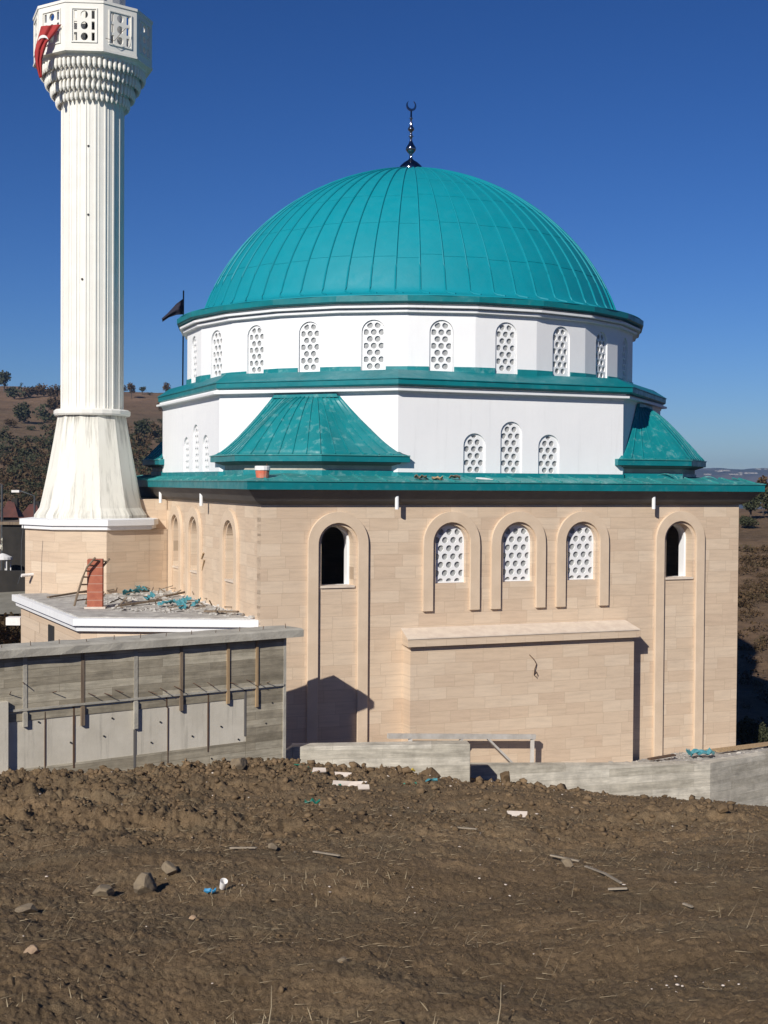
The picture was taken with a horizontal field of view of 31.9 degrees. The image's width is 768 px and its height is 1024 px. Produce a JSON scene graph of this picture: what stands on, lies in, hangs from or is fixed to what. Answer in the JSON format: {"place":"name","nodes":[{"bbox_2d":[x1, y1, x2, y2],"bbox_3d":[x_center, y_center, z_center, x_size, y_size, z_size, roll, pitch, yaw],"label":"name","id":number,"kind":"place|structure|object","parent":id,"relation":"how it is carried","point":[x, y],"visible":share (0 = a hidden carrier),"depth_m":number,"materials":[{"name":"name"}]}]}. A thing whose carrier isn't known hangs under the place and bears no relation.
{"place":"outdoors","nodes":[
{"label":"outdoors","id":0,"kind":"place"},
{"bbox_2d":[0,591,24,613],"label":"path","id":1,"kind":"structure","parent":0,"point":[7,604],"depth_m":51.78,"materials":[{"name":"grey concrete"}]},
{"bbox_2d":[0,570,24,615],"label":"yard wall","id":2,"kind":"structure","parent":1,"relation":"on","point":[9,579],"depth_m":54.08,"materials":[{"name":"grey concrete"}]},
{"bbox_2d":[0,757,767,1023],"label":"ground","id":3,"kind":"structure","parent":0,"point":[184,978],"depth_m":10.18,"materials":[{"name":"soil"}]},
{"bbox_2d":[15,903,37,912],"bbox_3d":[-2.576,2.856,9.665,0.135,0.067,0.129,1,1,32],"label":"rock","id":4,"kind":"object","parent":3,"relation":"on","point":[28,908],"visible":0.98,"depth_m":9.64,"materials":[{"name":"beige stone"}]},
{"bbox_2d":[23,945,38,953],"bbox_3d":[-2.040,2.541,7.782,0.088,0.065,0.071,-1,2,-37],"label":"rock","id":5,"kind":"object","parent":3,"relation":"on","point":[31,949],"visible":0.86,"depth_m":7.76,"materials":[{"name":"beige stone"}]},
{"bbox_2d":[92,884,114,896],"bbox_3d":[-2.213,2.994,10.599,0.160,0.105,0.159,1,1,23],"label":"rock","id":6,"kind":"object","parent":3,"relation":"on","point":[104,890],"visible":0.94,"depth_m":10.55,"materials":[{"name":"beige stone"}]},
{"bbox_2d":[133,872,156,894],"bbox_3d":[-1.923,3.023,10.848,0.166,0.221,0.227,1,1,15],"label":"rock","id":7,"kind":"object","parent":3,"relation":"on","point":[144,882],"visible":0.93,"depth_m":10.79,"materials":[{"name":"beige stone"}]},
{"bbox_2d":[0,624,303,773],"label":"retaining wall","id":8,"kind":"structure","parent":3,"relation":"on","point":[125,703],"depth_m":28.32,"materials":[{"name":"concrete"}]},
{"bbox_2d":[161,861,177,875],"bbox_3d":[-1.808,3.010,11.320,0.125,0.132,0.145,0,1,-31],"label":"rock","id":9,"kind":"object","parent":3,"relation":"on","point":[168,868],"visible":1,"depth_m":11.29,"materials":[{"name":"beige stone"}]},
{"bbox_2d":[219,878,227,889],"bbox_3d":[-1.294,2.995,10.809,0.064,0.080,0.062,18,30,0],"label":"paper cup","id":10,"kind":"object","parent":3,"relation":"on","point":[223,882],"visible":0.99,"depth_m":10.80,"materials":[{"name":"white paper"}]},
{"bbox_2d":[230,757,247,769],"bbox_3d":[-2.975,5.140,27.417,0.404,0.286,0.353,1,1,32],"label":"rock","id":11,"kind":"object","parent":3,"relation":"on","point":[240,763],"visible":0.96,"depth_m":27.30,"materials":[{"name":"beige stone"}]},
{"bbox_2d":[268,843,276,850],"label":"rock","id":12,"kind":"object","parent":3,"relation":"on","point":[272,846],"visible":0.98,"depth_m":12.41,"materials":[{"name":"beige stone"}]},
{"bbox_2d":[312,767,325,772],"bbox_3d":[-1.334,5.277,27.493,0.300,0.022,0.160,0,23,-11],"label":"broken tile","id":13,"kind":"object","parent":3,"relation":"on","point":[320,769],"visible":0.86,"depth_m":27.48,"materials":[{"name":"tile"}]},
{"bbox_2d":[313,851,339,855],"bbox_3d":[-0.525,3.106,12.226,0.022,0.068,0.412,-1,2,-37],"label":"wood splinter","id":14,"kind":"object","parent":3,"relation":"on","point":[326,853],"visible":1,"depth_m":12.20,"materials":[{"name":"beige wood"}]},
{"bbox_2d":[332,780,350,785],"bbox_3d":[-0.667,4.293,21.254,0.320,0.022,0.140,2,23,-9],"label":"broken tile","id":15,"kind":"object","parent":3,"relation":"on","point":[342,783],"visible":0.71,"depth_m":21.25,"materials":[{"name":"tile"}]},
{"bbox_2d":[335,772,351,776],"bbox_3d":[-0.871,5.361,27.304,0.420,0.023,0.220,0,29,6],"label":"broken tile","id":16,"kind":"object","parent":3,"relation":"on","point":[345,774],"visible":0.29,"depth_m":27.35,"materials":[{"name":"tile"}]},
{"bbox_2d":[6,869,704,1023],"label":"dry grass","id":17,"kind":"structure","parent":3,"relation":"on","point":[316,903],"depth_m":10.46,"materials":[{"name":"beige plant"}]},
{"bbox_2d":[348,781,366,785],"bbox_3d":[-0.423,4.270,21.073,0.320,0.022,0.140,-6,28,12],"label":"broken tile","id":18,"kind":"object","parent":3,"relation":"on","point":[354,783],"visible":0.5,"depth_m":21.08,"materials":[{"name":"tile"}]},
{"bbox_2d":[357,784,369,789],"bbox_3d":[-0.304,4.122,20.139,0.180,0.022,0.100,4,34,-17],"label":"broken tile","id":19,"kind":"object","parent":3,"relation":"on","point":[363,786],"visible":1,"depth_m":20.13,"materials":[{"name":"tile"}]},
{"bbox_2d":[133,757,616,795],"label":"clods","id":20,"kind":"object","parent":3,"relation":"on","point":[407,769],"visible":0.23,"depth_m":30.92,"materials":[{"name":"soil"}]},
{"bbox_2d":[23,760,739,1009],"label":"stone chips","id":21,"kind":"object","parent":3,"relation":"on","point":[489,898],"visible":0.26,"depth_m":10.87,"materials":[{"name":"beige stone"}]},
{"bbox_2d":[0,775,766,1023],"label":"straw","id":22,"kind":"object","parent":3,"relation":"on","point":[384,882],"visible":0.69,"depth_m":10.95,"materials":[{"name":"beige plant"}]},
{"bbox_2d":[0,757,767,1003],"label":"clods","id":23,"kind":"object","parent":3,"relation":"on","point":[307,816],"visible":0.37,"depth_m":18.91,"materials":[{"name":"soil"}]},
{"bbox_2d":[421,767,440,777],"bbox_3d":[1.017,5.867,30.127,0.459,0.312,0.455,2,2,44],"label":"rock","id":24,"kind":"object","parent":3,"relation":"on","point":[431,771],"visible":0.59,"depth_m":30.00,"materials":[{"name":"stone"}]},
{"bbox_2d":[500,771,509,782],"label":"rock","id":25,"kind":"object","parent":3,"relation":"on","point":[505,775],"visible":0.74,"depth_m":32.07,"materials":[{"name":"stone"}]},
{"bbox_2d":[507,811,526,816],"bbox_3d":[1.679,3.869,17.101,0.320,0.022,0.180,1,29,-6],"label":"broken tile","id":26,"kind":"object","parent":3,"relation":"on","point":[517,813],"visible":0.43,"depth_m":17.13,"materials":[{"name":"tile"}]},
{"bbox_2d":[561,858,573,867],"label":"rock","id":27,"kind":"object","parent":3,"relation":"on","point":[567,862],"visible":0.94,"depth_m":11.99,"materials":[{"name":"beige stone"}]},
{"bbox_2d":[604,873,621,883],"bbox_3d":[1.879,3.007,11.042,0.022,0.055,0.415,0,1,-9],"label":"wood splinter","id":28,"kind":"object","parent":3,"relation":"on","point":[613,878],"visible":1,"depth_m":11.00,"materials":[{"name":"beige wood"}]},
{"bbox_2d":[626,746,767,761],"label":"building platform","id":29,"kind":"structure","parent":3,"relation":"on","point":[708,757],"depth_m":36.49,"materials":[{"name":"grey concrete"}]},
{"bbox_2d":[387,733,535,761],"bbox_3d":[1.994,6.016,33.910,4.125,1.121,0.110,0,1,-22],"label":"trestle","id":30,"kind":"object","parent":29,"relation":"on","point":[460,737],"visible":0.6,"depth_m":33.95,"materials":[{"name":"grey wood"}]},
{"bbox_2d":[609,746,767,762],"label":"rubble","id":31,"kind":"object","parent":29,"relation":"on","point":[694,757],"visible":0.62,"depth_m":36.35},
{"bbox_2d":[647,754,675,759],"bbox_3d":[7.391,6.518,35.763,0.928,0.058,0.130,0,1,-33],"label":"plank","id":32,"kind":"object","parent":31,"relation":"on","point":[662,756],"visible":1,"depth_m":35.73,"materials":[{"name":"wood"}]},
{"bbox_2d":[705,742,767,750],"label":"plank","id":33,"kind":"object","parent":31,"relation":"on","point":[714,749],"visible":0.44,"depth_m":37.38,"materials":[{"name":"brown wood"}]},
{"bbox_2d":[716,743,767,751],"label":"plank","id":34,"kind":"object","parent":31,"relation":"on","point":[743,747],"visible":1,"depth_m":37.16,"materials":[{"name":"brown wood"}]},
{"bbox_2d":[686,747,714,756],"bbox_3d":[8.496,6.446,36.046,0.739,0.238,0.418,0,1,0],"label":"sheet scrap","id":35,"kind":"object","parent":29,"relation":"on","point":[709,751],"visible":1,"depth_m":35.96,"materials":[{"name":"teal plastic"}]},
{"bbox_2d":[717,803,728,812],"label":"rock","id":36,"kind":"object","parent":3,"relation":"on","point":[722,808],"visible":1,"depth_m":16.93,"materials":[{"name":"stone"}]},
{"bbox_2d":[0,386,767,745],"bbox_3d":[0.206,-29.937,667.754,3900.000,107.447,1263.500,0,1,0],"label":"hillside","id":37,"kind":"structure","parent":0,"point":[140,404],"depth_m":86.55,"materials":[{"name":"brown soil"}]},
{"bbox_2d":[0,484,2,569],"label":"street lamp","id":38,"kind":"object","parent":37,"relation":"on","point":[1,518],"visible":0.44,"depth_m":61.97,"materials":[{"name":"grey metal"}]},
{"bbox_2d":[0,370,11,390],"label":"tree","id":39,"kind":"object","parent":37,"relation":"on","point":[5,377],"visible":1,"depth_m":402.77,"materials":[{"name":"green plant"}]},
{"bbox_2d":[0,553,12,569],"bbox_3d":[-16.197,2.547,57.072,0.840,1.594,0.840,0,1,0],"label":"gazebo","id":40,"kind":"object","parent":37,"relation":"on","point":[5,557],"visible":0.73,"depth_m":56.85,"materials":[{"name":"white fabric"}]},
{"bbox_2d":[0,612,20,644],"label":"undergrowth","id":41,"kind":"object","parent":37,"relation":"on","point":[8,633],"visible":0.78,"depth_m":43.96,"materials":[{"name":"brown plant"}]},
{"bbox_2d":[3,419,17,426],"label":"bush","id":42,"kind":"object","parent":37,"relation":"on","point":[11,422],"visible":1,"depth_m":263.75,"materials":[{"name":"green plant"}]},
{"bbox_2d":[0,498,23,520],"bbox_3d":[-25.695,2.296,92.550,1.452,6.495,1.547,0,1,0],"label":"house","id":43,"kind":"structure","parent":37,"relation":"on","point":[11,511],"depth_m":92.14,"materials":[{"name":"red tile"}]},
{"bbox_2d":[0,520,24,569],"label":"shed","id":44,"kind":"structure","parent":37,"relation":"on","point":[12,530],"depth_m":58.05,"materials":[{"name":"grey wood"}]},
{"bbox_2d":[6,616,20,624],"bbox_3d":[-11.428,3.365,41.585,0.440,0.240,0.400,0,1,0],"label":"concrete canopy","id":45,"kind":"object","parent":37,"relation":"on","point":[13,620],"visible":0.79,"depth_m":41.39,"materials":[{"name":"white concrete"}]},
{"bbox_2d":[4,386,24,398],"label":"bush","id":46,"kind":"object","parent":37,"relation":"on","point":[12,392],"visible":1,"depth_m":358.17,"materials":[{"name":"green plant"}]},
{"bbox_2d":[12,401,30,423],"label":"bush","id":47,"kind":"object","parent":37,"relation":"on","point":[22,410],"visible":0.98,"depth_m":274.01,"materials":[{"name":"green plant"}]},
{"bbox_2d":[11,490,35,516],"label":"street lamp","id":48,"kind":"object","parent":37,"relation":"on","point":[34,512],"visible":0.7,"depth_m":69.97,"materials":[{"name":"grey metal"}]},
{"bbox_2d":[19,386,38,397],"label":"bush","id":49,"kind":"object","parent":37,"relation":"on","point":[31,390],"visible":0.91,"depth_m":363.71,"materials":[{"name":"green plant"}]},
{"bbox_2d":[19,501,39,517],"bbox_3d":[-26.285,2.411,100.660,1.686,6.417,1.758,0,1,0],"label":"house","id":50,"kind":"structure","parent":37,"relation":"on","point":[28,511],"depth_m":100.19,"materials":[{"name":"red tile"}]},
{"bbox_2d":[35,383,47,396],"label":"bush","id":51,"kind":"object","parent":37,"relation":"on","point":[40,389],"visible":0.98,"depth_m":366.51,"materials":[{"name":"green plant"}]},
{"bbox_2d":[45,384,60,400],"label":"tree","id":52,"kind":"object","parent":37,"relation":"on","point":[55,390],"visible":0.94,"depth_m":339.86,"materials":[{"name":"green plant"}]},
{"bbox_2d":[46,397,60,410],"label":"tree","id":53,"kind":"object","parent":37,"relation":"on","point":[52,402],"visible":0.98,"depth_m":298.97,"materials":[{"name":"green plant"}]},
{"bbox_2d":[0,403,162,512],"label":"scrub","id":54,"kind":"object","parent":37,"relation":"on","point":[45,417],"visible":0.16,"depth_m":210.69,"materials":[{"name":"green plant"}]},
{"bbox_2d":[19,0,167,593],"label":"minaret","id":55,"kind":"object","parent":37,"relation":"on","point":[97,68],"visible":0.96,"depth_m":40.40,"materials":[{"name":"stone"}]},
{"bbox_2d":[18,525,23,582],"bbox_3d":[-10.603,1.235,39.237,0.189,1.727,0.022,0,1,0],"label":"cable","id":56,"kind":"object","parent":55,"relation":"hanging from","point":[21,554],"visible":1,"depth_m":39.23,"materials":[{"name":"grey metal"}]},
{"bbox_2d":[34,24,61,77],"bbox_3d":[-9.868,-13.526,39.450,0.808,1.578,0.090,0,1,0],"label":"flag","id":57,"kind":"object","parent":55,"relation":"hanging from","point":[46,34],"visible":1,"depth_m":39.44,"materials":[{"name":"red fabric"}]},
{"bbox_2d":[85,11,94,40],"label":"door","id":58,"kind":"structure","parent":55,"relation":"in","point":[93,12],"depth_m":40.18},
{"bbox_2d":[127,382,135,397],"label":"tree","id":59,"kind":"object","parent":37,"relation":"on","point":[130,387],"visible":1,"depth_m":381.14,"materials":[{"name":"green plant"}]},
{"bbox_2d":[12,590,258,642],"bbox_3d":[-7.045,4.833,36.304,4.700,4.650,9.420,0,1,-22],"label":"annex","id":60,"kind":"object","parent":37,"relation":"on","point":[44,618],"visible":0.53,"depth_m":33.93,"materials":[{"name":"concrete"}]},
{"bbox_2d":[48,624,54,640],"bbox_3d":[-8.866,3.592,35.965,0.120,1.120,0.600,0,1,-26],"label":"doorway","id":61,"kind":"structure","parent":60,"relation":"in","point":[50,628],"depth_m":35.92,"materials":[{"name":"grey metal"}]},
{"bbox_2d":[47,590,86,597],"bbox_3d":[-9.088,2.363,38.812,0.090,0.095,1.969,1,1,23],"label":"plank","id":62,"kind":"object","parent":60,"relation":"on","point":[71,593],"visible":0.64,"depth_m":38.51,"materials":[{"name":"brown wood"}]},
{"bbox_2d":[84,559,105,608],"bbox_3d":[-7.586,1.894,35.333,0.540,1.320,0.510,0,1,-8],"label":"brick stack","id":63,"kind":"object","parent":60,"relation":"on","point":[95,588],"visible":0.94,"depth_m":35.13,"materials":[{"name":"brick"}]},
{"bbox_2d":[73,557,109,605],"bbox_3d":[-7.625,1.810,35.111,0.739,1.295,0.726,1,1,13],"label":"ladder","id":64,"kind":"object","parent":63,"relation":"on","point":[86,570],"visible":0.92,"depth_m":34.94,"materials":[{"name":"brown wood"}]},
{"bbox_2d":[122,588,139,594],"bbox_3d":[-7.370,2.325,39.166,0.499,0.130,0.373,-8,-20,-9],"label":"sheet scrap","id":65,"kind":"object","parent":60,"relation":"on","point":[124,591],"visible":0.93,"depth_m":39.10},
{"bbox_2d":[119,599,161,605],"bbox_3d":[-6.535,2.439,36.165,0.090,0.095,1.491,1,2,36],"label":"plank","id":66,"kind":"object","parent":60,"relation":"on","point":[141,602],"visible":0.86,"depth_m":36.13,"materials":[{"name":"brown wood"}]},
{"bbox_2d":[58,589,254,617],"bbox_3d":[-6.452,2.486,36.577,3.965,0.119,9.115,0,1,-25],"label":"rubble","id":67,"kind":"object","parent":60,"relation":"on","point":[134,599],"visible":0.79,"depth_m":35.71,"materials":[{"name":"grey stone"}]},
{"bbox_2d":[104,585,231,611],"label":"splinters","id":68,"kind":"object","parent":67,"relation":"on","point":[160,597],"visible":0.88,"depth_m":35.91,"materials":[{"name":"grey wood"}]},
{"bbox_2d":[157,599,175,605],"bbox_3d":[-5.769,2.412,35.845,0.461,0.143,0.373,-8,-1,-35],"label":"sheet scrap","id":69,"kind":"object","parent":60,"relation":"on","point":[166,602],"visible":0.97,"depth_m":35.82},
{"bbox_2d":[174,599,187,608],"bbox_3d":[-5.333,2.427,35.308,0.222,0.136,0.563,-17,27,-20],"label":"sheet scrap","id":70,"kind":"object","parent":60,"relation":"on","point":[180,602],"visible":1,"depth_m":35.31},
{"bbox_2d":[204,610,238,612],"bbox_3d":[-4.100,2.506,33.873,1.089,0.095,0.090,1,1,33],"label":"plank","id":71,"kind":"object","parent":60,"relation":"on","point":[226,611],"visible":1,"depth_m":33.82,"materials":[{"name":"brown wood"}]},
{"bbox_2d":[134,418,153,435],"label":"bush","id":72,"kind":"object","parent":37,"relation":"on","point":[144,427],"visible":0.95,"depth_m":251.66,"materials":[{"name":"green plant"}]},
{"bbox_2d":[162,382,170,391],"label":"tree","id":73,"kind":"object","parent":37,"relation":"on","point":[165,387],"visible":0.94,"depth_m":401.36,"materials":[{"name":"green plant"}]},
{"bbox_2d":[137,101,765,762],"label":"mosque","id":74,"kind":"structure","parent":37,"relation":"on","point":[363,349],"depth_m":35.67,"materials":[{"name":"stone"}]},
{"bbox_2d":[182,290,183,385],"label":"flagpole","id":75,"kind":"object","parent":74,"relation":"on","point":[183,350],"visible":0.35,"depth_m":47.37,"materials":[{"name":"grey metal"}]},
{"bbox_2d":[162,299,183,321],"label":"flag","id":76,"kind":"object","parent":75,"relation":"attached to","point":[177,308],"visible":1,"depth_m":47.35,"materials":[{"name":"black fabric"}]},
{"bbox_2d":[185,438,188,471],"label":"window","id":77,"kind":"structure","parent":74,"relation":"in","point":[187,443],"depth_m":39.75,"materials":[{"name":"white paint"}]},
{"bbox_2d":[193,337,196,382],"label":"window","id":78,"kind":"structure","parent":74,"relation":"in","point":[195,344],"depth_m":39.61,"materials":[{"name":"white paint"}]},
{"bbox_2d":[194,425,198,471],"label":"window","id":79,"kind":"structure","parent":74,"relation":"in","point":[196,429],"depth_m":38.67,"materials":[{"name":"white paint"}]},
{"bbox_2d":[204,435,208,471],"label":"window","id":80,"kind":"structure","parent":74,"relation":"in","point":[206,446],"depth_m":37.73,"materials":[{"name":"white paint"}]},
{"bbox_2d":[212,331,221,377],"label":"window","id":81,"kind":"structure","parent":74,"relation":"in","point":[217,338],"depth_m":37.98,"materials":[{"name":"white paint"}]},
{"bbox_2d":[249,326,263,372],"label":"window","id":82,"kind":"structure","parent":74,"relation":"in","point":[256,335],"depth_m":36.67,"materials":[{"name":"white paint"}]},
{"bbox_2d":[255,464,269,477],"bbox_3d":[-2.939,-0.986,32.492,0.380,0.362,0.370,0,1,-28],"label":"paint tub","id":83,"kind":"object","parent":74,"relation":"on","point":[262,471],"visible":0.98,"depth_m":32.35,"materials":[{"name":"orange plastic"}]},
{"bbox_2d":[300,322,319,371],"bbox_3d":[-1.954,-4.375,35.752,0.610,1.345,0.060,1,1,24],"label":"window","id":84,"kind":"structure","parent":74,"relation":"in","point":[310,332],"depth_m":35.74,"materials":[{"name":"white paint"}]},
{"bbox_2d":[332,526,347,583],"bbox_3d":[-1.296,1.072,33.751,0.858,1.497,0.100,0,1,-22],"label":"window frame","id":85,"kind":"structure","parent":74,"relation":"in","point":[332,526],"depth_m":33.87,"materials":[{"name":"white paint"}]},
{"bbox_2d":[362,320,384,369],"bbox_3d":[-0.265,-4.352,35.251,0.610,1.345,0.060,1,1,9],"label":"window","id":86,"kind":"structure","parent":74,"relation":"in","point":[373,333],"depth_m":35.24,"materials":[{"name":"white paint"}]},
{"bbox_2d":[429,320,452,371],"bbox_3d":[1.493,-4.339,35.205,0.610,1.345,0.060,0,1,-6],"label":"window","id":87,"kind":"structure","parent":74,"relation":"in","point":[441,332],"depth_m":35.20,"materials":[{"name":"white paint"}]},
{"bbox_2d":[435,525,463,582],"bbox_3d":[1.666,1.076,34.723,0.856,1.498,0.060,0,1,-22],"label":"window","id":88,"kind":"structure","parent":74,"relation":"in","point":[450,539],"depth_m":34.72,"materials":[{"name":"white paint"}]},
{"bbox_2d":[463,433,484,472],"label":"window","id":89,"kind":"structure","parent":74,"relation":"in","point":[474,446],"depth_m":35.12,"materials":[{"name":"white paint"}]},
{"bbox_2d":[495,323,515,373],"bbox_3d":[3.208,-4.336,35.616,0.610,1.345,0.060,0,1,-21],"label":"window","id":90,"kind":"structure","parent":74,"relation":"in","point":[505,353],"depth_m":35.61,"materials":[{"name":"white paint"}]},
{"bbox_2d":[500,422,520,472],"bbox_3d":[3.327,-1.688,35.526,0.636,1.393,0.060,0,1,-22],"label":"window","id":91,"kind":"structure","parent":74,"relation":"in","point":[510,457],"depth_m":35.53,"materials":[{"name":"white paint"}]},
{"bbox_2d":[503,524,529,580],"bbox_3d":[3.460,1.073,35.462,0.856,1.498,0.060,0,1,-22],"label":"window","id":92,"kind":"structure","parent":74,"relation":"in","point":[516,540],"depth_m":35.47,"materials":[{"name":"white paint"}]},
{"bbox_2d":[538,435,557,473],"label":"window","id":93,"kind":"structure","parent":74,"relation":"in","point":[548,444],"depth_m":35.96,"materials":[{"name":"white paint"}]},
{"bbox_2d":[552,327,567,375],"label":"window","id":94,"kind":"structure","parent":74,"relation":"in","point":[560,336],"depth_m":36.46,"materials":[{"name":"white paint"}]},
{"bbox_2d":[568,524,593,579],"bbox_3d":[5.254,1.069,36.201,0.856,1.498,0.060,0,1,-22],"label":"window","id":95,"kind":"structure","parent":74,"relation":"in","point":[580,538],"depth_m":36.20,"materials":[{"name":"white paint"}]},
{"bbox_2d":[596,332,605,377],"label":"window","id":96,"kind":"structure","parent":74,"relation":"in","point":[600,340],"depth_m":37.71,"materials":[{"name":"white paint"}]},
{"bbox_2d":[622,339,625,380],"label":"window","id":97,"kind":"structure","parent":74,"relation":"in","point":[624,343],"depth_m":39.25,"materials":[{"name":"white paint"}]},
{"bbox_2d":[674,524,684,575],"bbox_3d":[8.042,1.052,37.600,0.858,1.497,0.100,0,1,-22],"label":"window frame","id":98,"kind":"structure","parent":74,"relation":"in","point":[683,537],"depth_m":37.72,"materials":[{"name":"white paint"}]},
{"bbox_2d":[739,515,759,527],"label":"bush","id":99,"kind":"object","parent":37,"relation":"on","point":[746,521],"visible":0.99,"depth_m":91.75,"materials":[{"name":"green plant"}]},
{"bbox_2d":[741,494,762,517],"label":"tree","id":100,"kind":"object","parent":37,"relation":"on","point":[753,504],"visible":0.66,"depth_m":99.63,"materials":[{"name":"green plant"}]},
{"bbox_2d":[737,544,767,726],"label":"bank scrub","id":101,"kind":"object","parent":37,"relation":"on","point":[751,595],"visible":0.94,"depth_m":68.82,"materials":[{"name":"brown plant"}]},
{"bbox_2d":[754,722,767,742],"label":"bush","id":102,"kind":"object","parent":37,"relation":"on","point":[761,734],"visible":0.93,"depth_m":41.64,"materials":[{"name":"green plant"}]},
{"bbox_2d":[755,475,767,515],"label":"tree","id":103,"kind":"object","parent":37,"relation":"on","point":[762,479],"visible":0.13,"depth_m":103.45,"materials":[{"name":"green plant"}]},
{"bbox_2d":[758,488,767,510],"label":"tree","id":104,"kind":"object","parent":37,"relation":"on","point":[764,499],"visible":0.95,"depth_m":99.36,"materials":[{"name":"green plant"}]},
{"bbox_2d":[0,0,767,468],"label":"sky","id":105,"kind":"structure","parent":0,"point":[639,128],"materials":[{"name":"blue"}]},
{"bbox_2d":[695,468,767,508],"bbox_3d":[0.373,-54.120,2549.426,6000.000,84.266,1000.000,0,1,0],"label":"mountains","id":106,"kind":"structure","parent":0,"point":[701,472],"depth_m":2593.17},
{"bbox_2d":[704,469,765,474],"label":"limestone outcrops","id":107,"kind":"object","parent":106,"relation":"on","point":[738,472],"visible":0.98,"depth_m":2597.08,"materials":[{"name":"grey stone"}]},
{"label":"ground","id":108,"kind":"structure","parent":0,"visible":0},
{"bbox_2d":[286,740,767,806],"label":"foundation kerb","id":109,"kind":"structure","parent":108,"relation":"on","point":[742,779],"depth_m":33.85,"materials":[{"name":"concrete"}]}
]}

